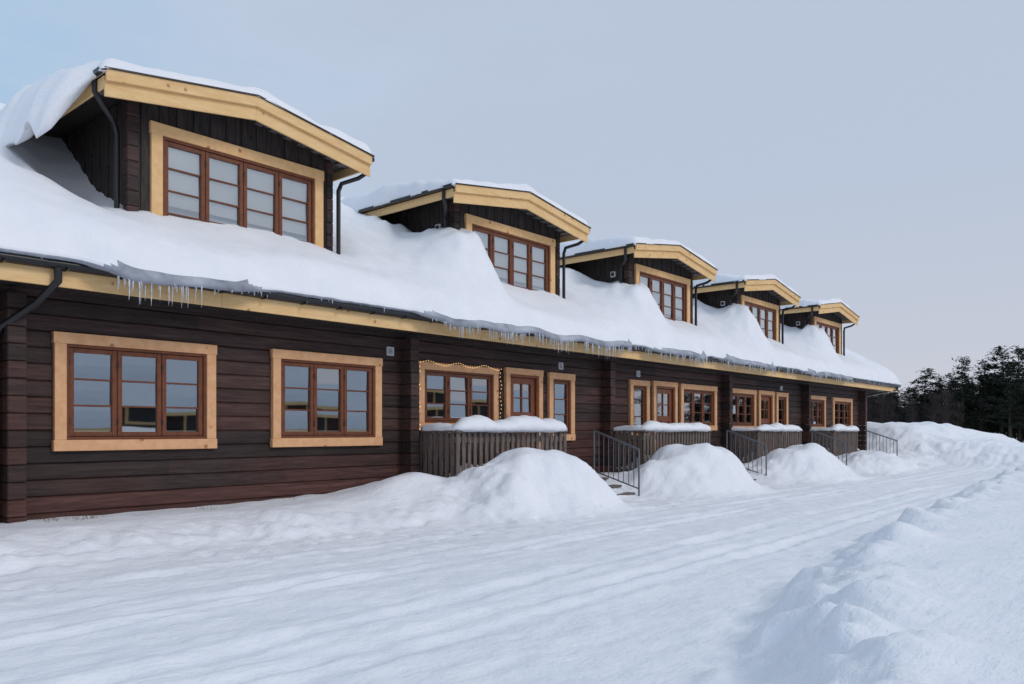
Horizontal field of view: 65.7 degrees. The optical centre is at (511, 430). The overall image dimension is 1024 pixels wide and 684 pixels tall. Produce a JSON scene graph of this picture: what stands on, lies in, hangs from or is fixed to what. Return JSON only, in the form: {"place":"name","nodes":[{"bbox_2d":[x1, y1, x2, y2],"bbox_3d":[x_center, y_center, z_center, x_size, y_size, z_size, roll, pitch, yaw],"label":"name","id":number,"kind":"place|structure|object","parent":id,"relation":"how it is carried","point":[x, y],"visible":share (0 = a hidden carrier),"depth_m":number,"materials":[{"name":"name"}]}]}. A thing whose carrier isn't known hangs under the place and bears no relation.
{"place":"outdoors","nodes":[
{"label":"outdoors","id":0,"kind":"place"},
{"bbox_2d":[37,493,295,521],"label":"dry grass","id":1,"kind":"structure","parent":0,"point":[102,516],"depth_m":9.09,"materials":[{"name":"brown plant"}]},
{"bbox_2d":[168,147,305,235],"bbox_3d":[-3.872,-3.409,11.323,0.010,0.862,2.210,0,0,41],"label":"window blind","id":2,"kind":"object","parent":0,"point":[181,160],"depth_m":11.22,"materials":[{"name":"white fabric"}]},
{"bbox_2d":[474,231,543,287],"bbox_3d":[-0.054,-3.408,15.715,0.010,0.865,2.210,0,0,41],"label":"window glass","id":3,"kind":"object","parent":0,"point":[520,250],"depth_m":15.92,"materials":[{"name":"clear glass"}]},
{"bbox_2d":[0,421,1023,683],"bbox_3d":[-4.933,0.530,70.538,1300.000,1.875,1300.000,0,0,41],"label":"snowy ground","id":4,"kind":"structure","parent":0,"point":[900,561],"depth_m":6.57,"materials":[{"name":"white snow"}]},
{"bbox_2d":[31,346,699,504],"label":"interior walls","id":5,"kind":"structure","parent":4,"relation":"on","point":[91,366],"depth_m":13.15,"materials":[{"name":"grey paint"}]},
{"bbox_2d":[0,285,858,519],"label":"front log wall","id":6,"kind":"structure","parent":4,"relation":"on","point":[243,461],"depth_m":11.02,"materials":[{"name":"brown wood"}]},
{"bbox_2d":[51,331,852,454],"bbox_3d":[1.890,-0.180,17.371,0.080,2.040,33.324,0,0,41],"label":"window trim","id":7,"kind":"structure","parent":6,"relation":"attached to","point":[60,342],"depth_m":11.61,"materials":[{"name":"beige wood"}]},
{"bbox_2d":[418,360,501,424],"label":"string lights","id":8,"kind":"object","parent":7,"relation":"attached to","point":[487,367],"visible":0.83,"depth_m":14.87,"materials":[{"name":"yellow"}]},
{"bbox_2d":[67,136,850,439],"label":"window sashes","id":9,"kind":"object","parent":6,"relation":"attached to","point":[116,354],"depth_m":11.78,"materials":[{"name":"brown wood"}]},
{"bbox_2d":[74,417,562,436],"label":"window sills","id":10,"kind":"structure","parent":9,"relation":"attached to","point":[196,431],"depth_m":10.28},
{"bbox_2d":[69,151,839,425],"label":"hinges and handles","id":11,"kind":"object","parent":9,"relation":"attached to","point":[344,375],"visible":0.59,"depth_m":11.81,"materials":[{"name":"black metal"}]},
{"bbox_2d":[666,286,847,423],"bbox_3d":[1.744,-1.873,17.498,0.318,3.777,32.858,0,0,41],"label":"window glass","id":12,"kind":"object","parent":9,"relation":"in","point":[707,397],"visible":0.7,"depth_m":23.32,"materials":[{"name":"clear glass"}]},
{"bbox_2d":[386,347,782,390],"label":"wall vents","id":13,"kind":"object","parent":6,"relation":"attached to","point":[559,363],"depth_m":16.32,"materials":[{"name":"plastic"}]},
{"bbox_2d":[510,374,771,448],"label":"doors","id":14,"kind":"structure","parent":6,"relation":"attached to","point":[530,381],"depth_m":15.77,"materials":[{"name":"brown wood"}]},
{"bbox_2d":[0,290,866,523],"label":"cross wall log ends","id":15,"kind":"object","parent":4,"relation":"on","point":[13,416],"visible":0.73,"depth_m":8.72,"materials":[{"name":"brown wood"}]},
{"bbox_2d":[415,415,567,477],"bbox_3d":[0.085,0.489,14.403,1.131,1.522,3.980,0,0,41],"label":"wooden porch railing","id":16,"kind":"object","parent":4,"relation":"on","point":[512,427],"visible":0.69,"depth_m":13.17,"materials":[{"name":"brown wood"}]},
{"bbox_2d":[593,430,639,495],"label":"entrance steps","id":17,"kind":"structure","parent":4,"relation":"on","point":[612,486],"depth_m":15.25,"materials":[{"name":"grey metal"}]},
{"bbox_2d":[606,421,711,471],"bbox_3d":[3.815,0.517,18.728,1.085,1.465,4.095,0,0,41],"label":"wooden porch railing","id":18,"kind":"object","parent":4,"relation":"on","point":[643,437],"visible":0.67,"depth_m":17.37,"materials":[{"name":"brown wood"}]},
{"bbox_2d":[726,430,766,480],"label":"metal railing","id":19,"kind":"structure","parent":4,"relation":"on","point":[739,435],"depth_m":19.59,"materials":[{"name":"black metal"}]},
{"bbox_2d":[725,422,802,463],"bbox_3d":[7.623,0.511,23.100,1.096,1.478,4.097,0,0,41],"label":"wooden porch railing","id":20,"kind":"object","parent":4,"relation":"on","point":[770,436],"visible":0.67,"depth_m":21.75,"materials":[{"name":"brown wood"}]},
{"bbox_2d":[811,430,846,464],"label":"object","id":21,"kind":"structure","parent":4,"relation":"on","point":[812,431],"depth_m":24.03,"materials":[{"name":"black metal"}]},
{"bbox_2d":[804,424,859,455],"bbox_3d":[11.428,0.515,27.477,1.096,1.471,4.099,0,0,41],"label":"wooden porch railing","id":22,"kind":"object","parent":4,"relation":"on","point":[848,435],"visible":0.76,"depth_m":26.14,"materials":[{"name":"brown wood"}]},
{"bbox_2d":[866,430,897,455],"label":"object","id":23,"kind":"structure","parent":4,"relation":"on","point":[879,441],"depth_m":28.05,"materials":[{"name":"grey metal"}]},
{"bbox_2d":[918,378,968,421],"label":"pine tree","id":24,"kind":"object","parent":4,"relation":"on","point":[936,386],"visible":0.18,"depth_m":84.77,"materials":[{"name":"green plant"}]},
{"bbox_2d":[867,368,1023,441],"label":"pine forest","id":25,"kind":"object","parent":4,"relation":"on","point":[885,408],"visible":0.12,"depth_m":80.41,"materials":[{"name":"green plant"}]},
{"bbox_2d":[944,356,985,429],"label":"pine tree","id":26,"kind":"object","parent":4,"relation":"on","point":[961,399],"visible":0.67,"depth_m":79.83,"materials":[{"name":"green plant"}]},
{"bbox_2d":[954,360,1014,431],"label":"pine tree","id":27,"kind":"object","parent":4,"relation":"on","point":[984,385],"visible":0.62,"depth_m":79.94,"materials":[{"name":"green plant"}]},
{"bbox_2d":[968,345,1022,433],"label":"pine tree","id":28,"kind":"object","parent":4,"relation":"on","point":[1001,358],"visible":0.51,"depth_m":79.60,"materials":[{"name":"green plant"}]},
{"bbox_2d":[976,360,1023,437],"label":"pine tree","id":29,"kind":"object","parent":4,"relation":"on","point":[1008,409],"visible":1,"depth_m":73.90,"materials":[{"name":"green plant"}]},
{"bbox_2d":[988,345,1023,441],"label":"pine tree","id":30,"kind":"object","parent":4,"relation":"on","point":[1017,356],"visible":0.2,"depth_m":79.90,"materials":[{"name":"green plant"}]},
{"bbox_2d":[993,348,1023,425],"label":"pine tree","id":31,"kind":"object","parent":4,"relation":"on","point":[1020,381],"visible":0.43,"depth_m":75.64,"materials":[{"name":"green plant"}]},
{"bbox_2d":[0,0,1023,430],"label":"sky","id":32,"kind":"structure","parent":0,"point":[868,155],"materials":[{"name":"blue"}]},
{"bbox_2d":[640,276,681,313],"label":"window panes","id":33,"kind":"structure","parent":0,"point":[656,286],"depth_m":20.07,"materials":[{"name":"glass"}]},
{"bbox_2d":[859,389,877,395],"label":"gable purlins","id":34,"kind":"object","parent":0,"point":[869,392],"visible":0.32,"depth_m":31.71,"materials":[{"name":"brown wood"}]},
{"bbox_3d":[-1.019,-1.585,20.198,7.960,5.830,34.750,0,0,41],"label":"gable","id":35,"kind":"object","parent":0,"visible":0},
{"bbox_2d":[8,262,895,387],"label":"roof deck","id":36,"kind":"structure","parent":35,"relation":"on","point":[369,313],"depth_m":11.08,"materials":[{"name":"brown wood"}]},
{"bbox_2d":[43,73,345,172],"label":"dormer roof","id":37,"kind":"structure","parent":36,"relation":"on","point":[82,114],"depth_m":10.79,"materials":[{"name":"beige wood"}]},
{"bbox_2d":[0,58,372,154],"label":"dormer snow","id":38,"kind":"structure","parent":37,"relation":"on","point":[38,108],"depth_m":9.63,"materials":[{"name":"white snow"}]},
{"bbox_2d":[99,89,349,168],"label":"dormer soffit boards","id":39,"kind":"object","parent":37,"relation":"attached to","point":[335,162],"visible":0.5,"depth_m":11.95,"materials":[{"name":"wood"}]},
{"bbox_2d":[93,66,374,161],"bbox_3d":[-4.697,-4.407,11.924,3.265,0.373,4.135,0,0,41],"label":"dormer drip edge","id":40,"kind":"object","parent":37,"relation":"on","point":[96,72],"visible":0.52,"depth_m":10.47,"materials":[{"name":"black metal"}]},
{"bbox_2d":[62,100,330,248],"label":"dormer boards","id":41,"kind":"object","parent":36,"relation":"on","point":[90,145],"visible":0.41,"depth_m":10.86,"materials":[{"name":"brown wood"}]},
{"bbox_2d":[30,69,371,181],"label":"dormer barge boards","id":42,"kind":"object","parent":36,"relation":"on","point":[139,88],"visible":0.81,"depth_m":10.56,"materials":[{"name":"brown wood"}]},
{"bbox_2d":[92,79,119,207],"bbox_3d":[-5.020,-3.460,9.831,0.091,1.520,0.641,0,0,-2],"label":"dormer downpipe","id":43,"kind":"object","parent":42,"relation":"attached to","point":[102,105],"visible":0.83,"depth_m":10.09,"materials":[{"name":"black metal"}]},
{"bbox_2d":[336,174,365,254],"bbox_3d":[-2.505,-3.410,12.477,0.502,1.620,0.108,0,0,-6],"label":"dormer downpipe","id":44,"kind":"object","parent":42,"relation":"attached to","point":[338,212],"visible":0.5,"depth_m":12.42,"materials":[{"name":"black metal"}]},
{"bbox_2d":[123,100,332,251],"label":"dormer corner posts","id":45,"kind":"object","parent":36,"relation":"on","point":[130,155],"visible":0.61,"depth_m":10.10,"materials":[{"name":"brown wood"}]},
{"bbox_2d":[209,214,305,236],"bbox_3d":[-4.086,-3.075,11.502,0.020,1.750,2.600,0,0,41],"label":"dormer interior","id":46,"kind":"object","parent":36,"relation":"attached to","point":[254,225],"depth_m":11.78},
{"bbox_2d":[0,280,882,391],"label":"eave soffit boards","id":47,"kind":"object","parent":36,"relation":"attached to","point":[111,296],"visible":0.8,"depth_m":11.87,"materials":[{"name":"brown wood"}]},
{"bbox_2d":[0,262,896,391],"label":"eave fascia","id":48,"kind":"structure","parent":36,"relation":"attached to","point":[14,272],"depth_m":11.10,"materials":[{"name":"beige wood"}]},
{"bbox_2d":[0,267,61,334],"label":"downpipe","id":49,"kind":"object","parent":48,"relation":"attached to","point":[44,295],"visible":1,"depth_m":8.54,"materials":[{"name":"black metal"}]},
{"bbox_2d":[0,260,891,386],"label":"gutter brackets","id":50,"kind":"object","parent":48,"relation":"attached to","point":[2,261],"visible":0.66,"depth_m":12.13,"materials":[{"name":"black metal"}]},
{"bbox_2d":[0,253,900,387],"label":"eave gutter","id":51,"kind":"object","parent":48,"relation":"attached to","point":[18,259],"visible":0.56,"depth_m":10.66,"materials":[{"name":"black metal"}]},
{"bbox_2d":[40,257,884,386],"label":"icicles","id":52,"kind":"object","parent":51,"relation":"hanging from","point":[462,328],"visible":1,"depth_m":14.04,"materials":[{"name":"clear ice"}]},
{"bbox_2d":[861,387,897,430],"bbox_3d":[14.519,-0.270,31.323,2.272,2.940,0.120,0,0,-31],"label":"downpipe","id":53,"kind":"object","parent":48,"relation":"attached to","point":[880,393],"visible":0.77,"depth_m":31.31,"materials":[{"name":"black metal"}]},
{"bbox_2d":[0,103,901,385],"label":"roof snow","id":54,"kind":"structure","parent":36,"relation":"on","point":[54,205],"depth_m":12.34,"materials":[{"name":"white snow"}]},
{"bbox_2d":[361,186,564,236],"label":"dormer roof","id":55,"kind":"structure","parent":36,"relation":"on","point":[419,206],"depth_m":15.06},
{"bbox_2d":[358,183,590,228],"bbox_3d":[-0.879,-4.407,16.316,3.265,0.373,4.135,0,0,41],"label":"dormer drip edge","id":56,"kind":"object","parent":55,"relation":"on","point":[409,197],"visible":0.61,"depth_m":14.65,"materials":[{"name":"black metal"}]},
{"bbox_2d":[446,190,570,235],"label":"dormer soffit boards","id":57,"kind":"object","parent":55,"relation":"attached to","point":[549,224],"visible":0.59,"depth_m":16.33,"materials":[{"name":"wood"}]},
{"bbox_2d":[341,178,588,225],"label":"dormer snow","id":58,"kind":"structure","parent":36,"relation":"on","point":[385,194],"depth_m":14.86,"materials":[{"name":"white snow"}]},
{"bbox_2d":[380,199,558,293],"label":"dormer boards","id":59,"kind":"object","parent":36,"relation":"on","point":[423,218],"visible":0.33,"depth_m":15.29,"materials":[{"name":"brown wood"}]},
{"bbox_2d":[364,184,589,242],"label":"dormer barge boards","id":60,"kind":"object","parent":36,"relation":"on","point":[530,202],"visible":0.81,"depth_m":14.93,"materials":[{"name":"brown wood"}]},
{"bbox_2d":[442,190,446,227],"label":"dormer downpipe","id":61,"kind":"object","parent":60,"relation":"attached to","point":[444,210],"visible":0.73,"depth_m":14.16,"materials":[{"name":"black metal"}]},
{"bbox_2d":[562,240,583,298],"bbox_3d":[1.313,-3.410,16.870,0.502,1.620,0.108,0,0,-6],"label":"dormer downpipe","id":62,"kind":"object","parent":60,"relation":"attached to","point":[563,264],"visible":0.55,"depth_m":16.81,"materials":[{"name":"black metal"}]},
{"bbox_2d":[149,120,840,353],"bbox_3d":[3.829,-3.167,20.058,0.080,1.675,25.964,0,0,41],"label":"dormer window trim","id":63,"kind":"structure","parent":36,"relation":"on","point":[158,131],"depth_m":12.01,"materials":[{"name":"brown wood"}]},
{"bbox_2d":[450,201,559,295],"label":"dormer corner posts","id":64,"kind":"object","parent":36,"relation":"on","point":[454,215],"visible":0.33,"depth_m":14.52,"materials":[{"name":"brown wood"}]},
{"bbox_2d":[560,253,690,287],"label":"dormer boards","id":65,"kind":"object","parent":36,"relation":"on","point":[601,269],"visible":0.22,"depth_m":19.54,"materials":[{"name":"brown wood"}]},
{"bbox_2d":[560,245,693,275],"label":"dormer roof","id":66,"kind":"structure","parent":36,"relation":"on","point":[604,251],"depth_m":18.82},
{"bbox_2d":[560,236,714,266],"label":"dormer snow","id":67,"kind":"structure","parent":66,"relation":"on","point":[606,243],"depth_m":18.88,"materials":[{"name":"white snow"}]},
{"bbox_2d":[560,243,717,270],"bbox_3d":[2.940,-4.407,20.709,3.265,0.373,4.135,0,0,41],"label":"dormer drip edge","id":68,"kind":"object","parent":66,"relation":"on","point":[596,251],"visible":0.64,"depth_m":18.94,"materials":[{"name":"black metal"}]},
{"bbox_2d":[634,248,701,275],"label":"dormer soffit boards","id":69,"kind":"object","parent":66,"relation":"attached to","point":[687,267],"visible":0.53,"depth_m":20.83,"materials":[{"name":"brown wood"}]},
{"bbox_2d":[560,244,716,281],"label":"dormer barge boards","id":70,"kind":"object","parent":36,"relation":"on","point":[697,264],"visible":0.77,"depth_m":19.27,"materials":[{"name":"brown wood"}]},
{"bbox_2d":[620,247,626,282],"bbox_3d":[2.617,-3.460,18.616,0.091,1.520,0.641,0,0,-2],"label":"dormer downpipe","id":71,"kind":"object","parent":70,"relation":"attached to","point":[624,260],"visible":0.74,"depth_m":18.61,"materials":[{"name":"black metal"}]},
{"bbox_2d":[695,279,711,325],"bbox_3d":[5.132,-3.410,21.262,0.502,1.620,0.108,0,0,-6],"label":"dormer downpipe","id":72,"kind":"object","parent":70,"relation":"attached to","point":[703,283],"visible":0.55,"depth_m":21.19,"materials":[{"name":"black metal"}]},
{"bbox_2d":[624,254,692,323],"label":"dormer corner posts","id":73,"kind":"object","parent":36,"relation":"on","point":[628,271],"visible":0.37,"depth_m":18.90,"materials":[{"name":"brown wood"}]},
{"bbox_2d":[693,287,778,308],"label":"dormer boards","id":74,"kind":"object","parent":36,"relation":"on","point":[713,298],"visible":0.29,"depth_m":23.87,"materials":[{"name":"brown wood"}]},
{"bbox_2d":[693,280,799,306],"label":"dormer barge boards","id":75,"kind":"object","parent":36,"relation":"on","point":[791,297],"visible":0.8,"depth_m":23.56,"materials":[{"name":"brown wood"}]},
{"bbox_2d":[729,283,737,305],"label":"dormer downpipe","id":76,"kind":"object","parent":75,"relation":"attached to","point":[733,294],"visible":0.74,"depth_m":22.98,"materials":[{"name":"black metal"}]},
{"bbox_2d":[782,305,794,343],"bbox_3d":[8.950,-3.410,25.654,0.502,1.620,0.108,0,0,-6],"label":"dormer downpipe","id":77,"kind":"object","parent":75,"relation":"attached to","point":[792,307],"visible":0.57,"depth_m":25.58,"materials":[{"name":"black metal"}]},
{"bbox_2d":[733,288,779,341],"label":"dormer corner posts","id":78,"kind":"object","parent":36,"relation":"on","point":[736,298],"visible":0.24,"depth_m":23.29,"materials":[{"name":"brown wood"}]},
{"bbox_2d":[780,311,839,328],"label":"dormer boards","id":79,"kind":"object","parent":36,"relation":"on","point":[791,319],"visible":0.19,"depth_m":28.14,"materials":[{"name":"brown wood"}]},
{"bbox_2d":[780,298,857,314],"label":"dormer snow","id":80,"kind":"structure","parent":36,"relation":"on","point":[804,302],"depth_m":27.36,"materials":[{"name":"white snow"}]},
{"bbox_2d":[780,303,858,324],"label":"dormer barge boards","id":81,"kind":"object","parent":36,"relation":"on","point":[850,315],"visible":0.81,"depth_m":27.96,"materials":[{"name":"brown wood"}]},
{"bbox_2d":[804,307,812,326],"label":"dormer downpipe","id":82,"kind":"object","parent":81,"relation":"attached to","point":[808,316],"visible":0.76,"depth_m":27.40,"materials":[{"name":"black metal"}]},
{"bbox_2d":[843,324,854,355],"bbox_3d":[12.768,-3.410,30.047,0.502,1.620,0.108,0,0,-6],"label":"dormer downpipe","id":83,"kind":"object","parent":81,"relation":"attached to","point":[844,338],"visible":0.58,"depth_m":29.98,"materials":[{"name":"black metal"}]},
{"bbox_2d":[807,311,841,354],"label":"dormer corner posts","id":84,"kind":"object","parent":36,"relation":"on","point":[810,320],"visible":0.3,"depth_m":27.68,"materials":[{"name":"brown wood"}]},
{"bbox_3d":[6.431,-4.393,25.385,3.900,0.365,3.915,0,0,41],"label":"dormer roof","id":85,"kind":"object","parent":36,"relation":"on","visible":0},
{"bbox_2d":[693,273,798,294],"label":"dormer snow","id":86,"kind":"structure","parent":85,"relation":"on","point":[720,278],"depth_m":23.11,"materials":[{"name":"white snow"}]},
{"bbox_2d":[693,279,800,297],"bbox_3d":[6.758,-4.407,25.101,3.265,0.373,4.135,0,0,41],"label":"dormer drip edge","id":87,"kind":"object","parent":85,"relation":"on","point":[724,283],"visible":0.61,"depth_m":23.09,"materials":[{"name":"black metal"}]},
{"bbox_2d":[744,283,787,301],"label":"dormer soffit boards","id":88,"kind":"object","parent":85,"relation":"attached to","point":[778,296],"visible":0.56,"depth_m":25.25,"materials":[{"name":"brown wood"}]},
{"bbox_3d":[10.250,-4.393,29.777,3.900,0.365,3.915,0,0,41],"label":"dormer roof","id":89,"kind":"object","parent":36,"relation":"on","visible":0},
{"bbox_2d":[780,302,858,316],"bbox_3d":[10.576,-4.407,29.493,3.265,0.373,4.135,0,0,41],"label":"dormer drip edge","id":90,"kind":"object","parent":89,"relation":"on","point":[817,305],"visible":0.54,"depth_m":27.41,"materials":[{"name":"black metal"}]},
{"bbox_2d":[819,307,848,320],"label":"dormer soffit boards","id":91,"kind":"object","parent":89,"relation":"attached to","point":[841,316],"visible":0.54,"depth_m":29.66,"materials":[{"name":"brown wood"}]}
]}

